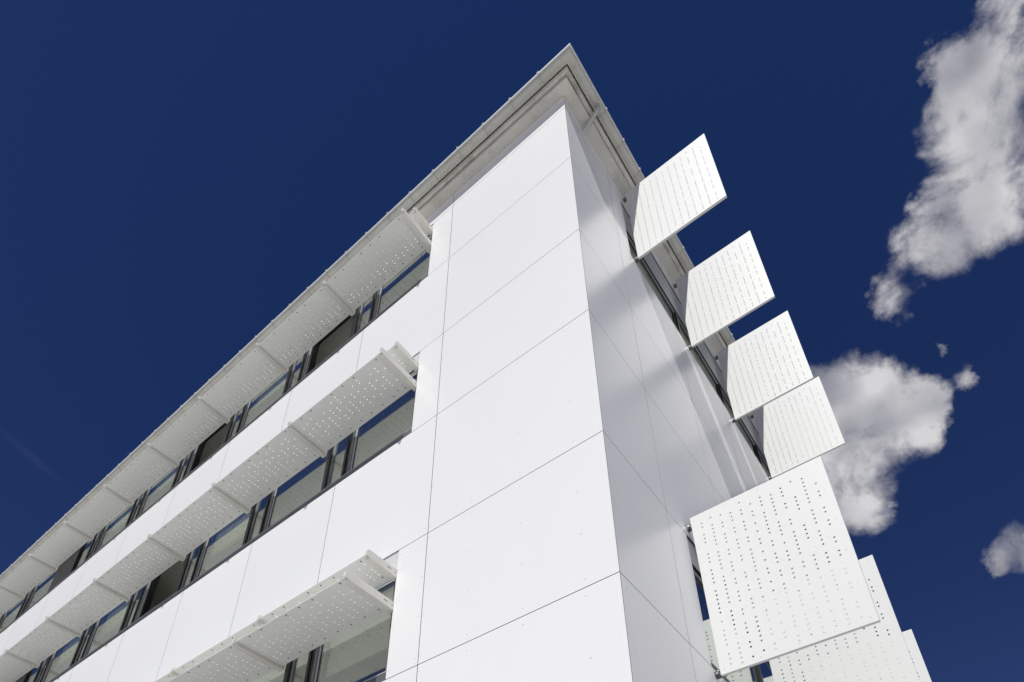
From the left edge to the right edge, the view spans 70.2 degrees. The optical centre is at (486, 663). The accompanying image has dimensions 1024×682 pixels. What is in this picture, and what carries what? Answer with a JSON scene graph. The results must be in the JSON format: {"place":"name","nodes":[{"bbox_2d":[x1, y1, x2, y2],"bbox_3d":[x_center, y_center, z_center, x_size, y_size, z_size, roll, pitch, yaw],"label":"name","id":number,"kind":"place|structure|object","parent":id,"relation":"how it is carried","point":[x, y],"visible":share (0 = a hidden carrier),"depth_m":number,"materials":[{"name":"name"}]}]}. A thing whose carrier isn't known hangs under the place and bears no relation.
{"place":"outdoors","nodes":[
{"label":"outdoors","id":0,"kind":"place"},
{"bbox_2d":[0,0,1023,681],"label":"sky","id":1,"kind":"structure","parent":0,"point":[175,174],"materials":[{"name":"blue"}]},
{"label":"ground","id":2,"kind":"structure","parent":0,"visible":0},
{"bbox_2d":[0,43,867,681],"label":"office building","id":3,"kind":"structure","parent":2,"relation":"on","point":[540,465],"depth_m":9.22,"materials":[{"name":"white painted metal panels"},{"name":"glass"}]},
{"bbox_2d":[0,586,24,616],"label":"sunshade","id":4,"kind":"object","parent":3,"relation":"attached to","point":[9,599],"visible":1,"depth_m":19.56,"materials":[{"name":"grey metal"}]},
{"bbox_2d":[0,595,25,631],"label":"window","id":5,"kind":"structure","parent":3,"relation":"in","point":[10,616],"depth_m":19.72,"materials":[{"name":"grey"}]},
{"bbox_2d":[0,649,39,681],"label":"sunshade","id":6,"kind":"object","parent":3,"relation":"attached to","point":[9,664],"visible":1,"depth_m":15.56,"materials":[{"name":"grey metal"}]},
{"bbox_2d":[18,589,32,616],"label":"window","id":7,"kind":"structure","parent":3,"relation":"in","point":[30,592],"depth_m":19.28,"materials":[{"name":"grey glass"}]},
{"bbox_2d":[0,554,57,596],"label":"sunshade","id":8,"kind":"object","parent":3,"relation":"attached to","point":[20,576],"visible":1,"depth_m":18.76,"materials":[{"name":"grey metal"}]},
{"bbox_2d":[24,665,39,681],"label":"window","id":9,"kind":"structure","parent":3,"relation":"in","point":[31,674],"depth_m":15.68,"materials":[{"name":"grey"}]},
{"bbox_2d":[26,567,57,609],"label":"window","id":10,"kind":"structure","parent":3,"relation":"in","point":[42,588],"depth_m":18.76,"materials":[{"name":"grey"}]},
{"bbox_2d":[36,656,49,681],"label":"window","id":11,"kind":"structure","parent":3,"relation":"in","point":[46,660],"depth_m":15.35,"materials":[{"name":"grey glass"}]},
{"bbox_2d":[6,616,81,664],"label":"sunshade","id":12,"kind":"object","parent":3,"relation":"attached to","point":[27,647],"visible":1,"depth_m":14.77,"materials":[{"name":"grey metal"}]},
{"bbox_2d":[30,521,93,568],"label":"sunshade","id":13,"kind":"object","parent":3,"relation":"attached to","point":[44,552],"visible":1,"depth_m":17.78,"materials":[{"name":"grey metal"}]},
{"bbox_2d":[43,632,82,681],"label":"window","id":14,"kind":"structure","parent":3,"relation":"in","point":[62,658],"depth_m":14.74,"materials":[{"name":"grey"}]},
{"bbox_2d":[74,624,92,662],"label":"window","id":15,"kind":"structure","parent":3,"relation":"in","point":[88,631],"depth_m":14.30,"materials":[{"name":"grey glass"}]},
{"bbox_2d":[72,535,94,570],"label":"window","id":16,"kind":"structure","parent":3,"relation":"in","point":[82,554],"depth_m":17.62,"materials":[{"name":"grey"}]},
{"bbox_2d":[48,578,130,633],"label":"sunshade","id":17,"kind":"object","parent":3,"relation":"attached to","point":[86,601],"visible":1,"depth_m":13.81,"materials":[{"name":"grey metal"}]},
{"bbox_2d":[88,529,102,557],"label":"window","id":18,"kind":"structure","parent":3,"relation":"in","point":[99,533],"depth_m":17.35,"materials":[{"name":"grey glass"}]},
{"bbox_2d":[66,484,133,537],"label":"sunshade","id":19,"kind":"object","parent":3,"relation":"attached to","point":[110,508],"visible":1,"depth_m":16.83,"materials":[{"name":"grey metal"}]},
{"bbox_2d":[85,592,130,655],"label":"window","id":20,"kind":"structure","parent":3,"relation":"in","point":[108,626],"depth_m":13.77,"materials":[{"name":"grey"}]},
{"bbox_2d":[98,501,134,548],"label":"window","id":21,"kind":"structure","parent":3,"relation":"in","point":[118,523],"depth_m":16.82,"materials":[{"name":"grey"}]},
{"bbox_2d":[123,588,142,628],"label":"window","id":22,"kind":"structure","parent":3,"relation":"in","point":[134,604],"depth_m":13.33,"materials":[{"name":"grey glass"}]},
{"bbox_2d":[129,492,144,522],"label":"window","id":23,"kind":"structure","parent":3,"relation":"in","point":[140,498],"depth_m":16.38,"materials":[{"name":"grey glass"}]},
{"bbox_2d":[95,534,185,597],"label":"sunshade","id":24,"kind":"object","parent":3,"relation":"attached to","point":[147,552],"visible":1,"depth_m":12.84,"materials":[{"name":"grey metal"}]},
{"bbox_2d":[105,443,178,502],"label":"sunshade","id":25,"kind":"object","parent":3,"relation":"attached to","point":[130,474],"visible":1,"depth_m":15.86,"materials":[{"name":"grey metal"}]},
{"bbox_2d":[140,454,181,513],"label":"window","id":26,"kind":"structure","parent":3,"relation":"in","point":[163,485],"depth_m":15.85,"materials":[{"name":"grey"}]},
{"bbox_2d":[137,550,186,618],"bbox_3d":[-5.648,-1.426,12.866,1.275,1.255,0.115,-23,-41,32],"label":"window","id":27,"kind":"structure","parent":3,"relation":"in","point":[152,586],"depth_m":13.12,"materials":[{"name":"grey glass"}]},
{"bbox_2d":[154,668,179,681],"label":"sunshade","id":28,"kind":"object","parent":3,"relation":"attached to","point":[170,675],"visible":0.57,"depth_m":9.64,"materials":[{"name":"grey metal"}]},
{"bbox_2d":[174,452,190,485],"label":"window","id":29,"kind":"structure","parent":3,"relation":"in","point":[180,475],"depth_m":15.41,"materials":[{"name":"glass"}]},
{"bbox_2d":[150,396,229,463],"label":"sunshade","id":30,"kind":"object","parent":3,"relation":"attached to","point":[206,426],"visible":1,"depth_m":14.89,"materials":[{"name":"grey metal"}]},
{"bbox_2d":[180,537,200,588],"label":"window","id":31,"kind":"structure","parent":3,"relation":"in","point":[186,579],"depth_m":12.36,"materials":[{"name":"clear glass"}]},
{"bbox_2d":[148,482,250,556],"bbox_3d":[-4.749,-2.301,11.936,1.903,0.104,0.705,-23,-41,32],"label":"sunshade","id":32,"kind":"object","parent":3,"relation":"attached to","point":[215,522],"visible":1,"depth_m":11.88,"materials":[{"name":"grey metal"}]},
{"bbox_2d":[187,418,230,474],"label":"window","id":33,"kind":"structure","parent":3,"relation":"in","point":[199,450],"depth_m":15.23,"materials":[{"name":"grey glass"}]},
{"bbox_2d":[196,501,251,577],"bbox_3d":[-4.221,-2.057,11.890,1.275,1.255,0.080,-23,-41,32],"label":"window","id":34,"kind":"structure","parent":3,"relation":"in","point":[229,539],"depth_m":11.83,"materials":[{"name":"grey"}]},
{"bbox_2d":[173,615,277,673],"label":"sunshade","id":35,"kind":"object","parent":3,"relation":"attached to","point":[226,642],"visible":0.15,"depth_m":9.05,"materials":[{"name":"grey metal"}]},
{"bbox_2d":[168,637,284,681],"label":"sunshade","id":36,"kind":"object","parent":3,"relation":"attached to","point":[234,661],"visible":1,"depth_m":8.62,"materials":[{"name":"grey metal"}]},
{"bbox_2d":[227,407,242,440],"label":"window","id":37,"kind":"structure","parent":3,"relation":"in","point":[237,416],"depth_m":14.44,"materials":[{"name":"glass"}]},
{"bbox_2d":[199,343,287,419],"bbox_3d":[-4.706,-5.362,13.979,1.903,0.104,0.705,-23,-41,32],"label":"sunshade","id":38,"kind":"object","parent":3,"relation":"attached to","point":[255,373],"visible":1,"depth_m":13.93,"materials":[{"name":"grey metal"}]},
{"bbox_2d":[247,486,267,541],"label":"window","id":39,"kind":"structure","parent":3,"relation":"in","point":[260,507],"depth_m":11.39,"materials":[{"name":"clear glass"}]},
{"bbox_2d":[240,642,288,681],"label":"window","id":40,"kind":"structure","parent":3,"relation":"in","point":[274,676],"depth_m":8.94,"materials":[{"name":"grey"}]},
{"bbox_2d":[242,368,288,427],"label":"window","id":41,"kind":"structure","parent":3,"relation":"in","point":[274,390],"depth_m":13.91,"materials":[{"name":"grey"}]},
{"bbox_2d":[212,421,326,508],"bbox_3d":[-3.311,-2.925,10.972,1.903,0.104,0.705,-23,-41,32],"label":"sunshade","id":42,"kind":"object","parent":3,"relation":"attached to","point":[237,489],"visible":1,"depth_m":10.91,"materials":[{"name":"grey metal"}]},
{"bbox_2d":[287,355,303,390],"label":"window","id":43,"kind":"structure","parent":3,"relation":"in","point":[297,365],"depth_m":13.47,"materials":[{"name":"glass"}]},
{"bbox_2d":[289,633,305,681],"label":"window","id":44,"kind":"structure","parent":3,"relation":"in","point":[295,662],"depth_m":8.53,"materials":[{"name":"grey metal"}]},
{"bbox_2d":[266,450,328,528],"bbox_3d":[-2.783,-2.681,10.926,1.275,1.255,0.080,-23,-41,32],"label":"window","id":45,"kind":"structure","parent":3,"relation":"in","point":[307,482],"depth_m":10.86,"materials":[{"name":"grey"}]},
{"bbox_2d":[257,280,354,368],"bbox_3d":[-3.269,-5.986,13.014,1.903,0.104,0.705,-23,-41,32],"label":"sunshade","id":46,"kind":"object","parent":3,"relation":"attached to","point":[289,357],"visible":1,"depth_m":12.96,"materials":[{"name":"grey metal"}]},
{"bbox_2d":[237,570,393,665],"bbox_3d":[-1.917,-0.426,7.923,1.903,0.104,0.705,-23,-41,32],"label":"sunshade","id":47,"kind":"object","parent":3,"relation":"attached to","point":[346,600],"visible":1,"depth_m":7.83,"materials":[{"name":"grey metal"}]},
{"bbox_2d":[258,550,397,631],"bbox_3d":[-1.840,-0.745,8.244,1.903,0.104,0.475,-23,-41,32],"label":"sunshade","id":48,"kind":"object","parent":3,"relation":"attached to","point":[368,562],"visible":0.35,"depth_m":7.90,"materials":[{"name":"grey metal"}]},
{"bbox_2d":[304,309,356,375],"bbox_3d":[-2.730,-5.742,12.986,1.275,1.255,0.115,-23,-41,32],"label":"window","id":49,"kind":"structure","parent":3,"relation":"in","point":[312,358],"depth_m":13.28,"materials":[{"name":"grey"}]},
{"bbox_2d":[327,425,347,485],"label":"window","id":50,"kind":"structure","parent":3,"relation":"in","point":[339,449],"depth_m":10.44,"materials":[{"name":"grey glass"}]},
{"bbox_2d":[289,347,416,451],"bbox_3d":[-1.874,-3.549,10.007,1.903,0.104,0.705,-23,-41,32],"label":"sunshade","id":51,"kind":"object","parent":3,"relation":"attached to","point":[320,413],"visible":1,"depth_m":9.93,"materials":[{"name":"grey metal"}]},
{"bbox_2d":[314,580,394,681],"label":"window","id":52,"kind":"structure","parent":3,"relation":"in","point":[369,638],"depth_m":8.06,"materials":[{"name":"grey"}]},
{"bbox_2d":[356,295,372,332],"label":"window","id":53,"kind":"structure","parent":3,"relation":"in","point":[366,306],"depth_m":12.50,"materials":[{"name":"grey glass"}]},
{"bbox_2d":[324,208,431,310],"bbox_3d":[-1.831,-6.609,12.050,1.903,0.104,0.705,-23,-41,32],"label":"sunshade","id":54,"kind":"object","parent":3,"relation":"attached to","point":[387,236],"visible":1,"depth_m":11.99,"materials":[{"name":"grey metal"}]},
{"bbox_2d":[350,372,416,469],"bbox_3d":[-1.371,-3.293,9.979,1.210,1.255,0.080,-23,-41,32],"label":"window","id":55,"kind":"structure","parent":3,"relation":"in","point":[362,432],"depth_m":10.18,"materials":[{"name":"grey"}]},
{"bbox_2d":[387,341,418,372],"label":"sunshade","id":56,"kind":"object","parent":3,"relation":"attached to","point":[397,351],"visible":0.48,"depth_m":9.83,"materials":[{"name":"beige paint"}]},
{"bbox_2d":[376,237,430,315],"bbox_3d":[-1.328,-6.362,12.027,1.210,1.255,0.080,-23,-41,32],"label":"window","id":57,"kind":"structure","parent":3,"relation":"in","point":[417,268],"depth_m":11.99,"materials":[{"name":"grey"}]},
{"bbox_2d":[409,207,432,235],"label":"sunshade","id":58,"kind":"object","parent":3,"relation":"attached to","point":[420,220],"visible":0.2,"depth_m":11.86,"materials":[{"name":"beige paint"}]},
{"bbox_2d":[628,238,676,326],"bbox_3d":[2.647,-6.096,11.775,0.075,0.763,1.720,-23,-41,32],"label":"window","id":59,"kind":"structure","parent":3,"relation":"in","point":[643,268],"depth_m":11.92,"materials":[{"name":"black"}]},
{"bbox_2d":[623,134,726,262],"bbox_3d":[2.825,-7.171,11.188,1.456,2.035,0.066,-23,-41,32],"label":"sun fin","id":60,"kind":"object","parent":3,"relation":"attached to","point":[655,206],"visible":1,"depth_m":11.08,"materials":[{"name":"white metal"}]},
{"bbox_2d":[679,322,721,399],"bbox_3d":[3.770,-5.304,12.937,0.075,0.763,1.720,-23,-41,32],"label":"window","id":61,"kind":"structure","parent":3,"relation":"in","point":[684,334],"depth_m":13.08,"materials":[{"name":"black"}]},
{"bbox_2d":[673,231,774,349],"bbox_3d":[3.954,-6.338,12.332,1.456,2.035,0.066,-23,-41,32],"label":"sun fin","id":62,"kind":"object","parent":3,"relation":"attached to","point":[723,262],"visible":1,"depth_m":12.23,"materials":[{"name":"white metal"}]},
{"bbox_2d":[694,574,759,681],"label":"window","id":63,"kind":"structure","parent":3,"relation":"in","point":[750,674],"depth_m":7.62,"materials":[{"name":"black"}]},
{"bbox_2d":[723,394,758,459],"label":"window","id":64,"kind":"structure","parent":3,"relation":"in","point":[729,408],"depth_m":14.28,"materials":[{"name":"black"}]},
{"bbox_2d":[715,311,813,422],"bbox_3d":[5.038,-5.481,13.395,1.456,2.035,0.066,-23,-41,32],"label":"sun fin","id":65,"kind":"object","parent":3,"relation":"attached to","point":[789,353],"visible":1,"depth_m":13.30,"materials":[{"name":"white metal"}]},
{"bbox_2d":[760,661,773,681],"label":"window","id":66,"kind":"structure","parent":3,"relation":"in","point":[767,675],"depth_m":8.85,"materials":[{"name":"blue"}]},
{"bbox_2d":[759,453,785,503],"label":"window","id":67,"kind":"structure","parent":3,"relation":"in","point":[765,466],"depth_m":15.10,"materials":[{"name":"black"}]},
{"bbox_2d":[686,456,880,678],"bbox_3d":[2.738,-0.955,7.038,1.456,2.035,0.066,-23,-41,32],"label":"sun fin","id":68,"kind":"object","parent":3,"relation":"attached to","point":[811,473],"visible":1,"depth_m":6.92,"materials":[{"name":"white metal"}]},
{"bbox_2d":[750,376,844,479],"bbox_3d":[6.175,-4.735,14.606,1.456,2.035,0.066,-23,-41,32],"label":"sun fin","id":69,"kind":"object","parent":3,"relation":"attached to","point":[785,412],"visible":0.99,"depth_m":14.52,"materials":[{"name":"white metal"}]},
{"bbox_2d":[753,555,919,681],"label":"sun fin","id":70,"kind":"object","parent":3,"relation":"attached to","point":[866,637],"visible":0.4,"depth_m":8.02,"materials":[{"name":"white metal"}]},
{"bbox_2d":[802,629,931,681],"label":"sun fin","id":71,"kind":"object","parent":3,"relation":"attached to","point":[916,656],"visible":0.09,"depth_m":9.39,"materials":[{"name":"white metal"}]}
]}

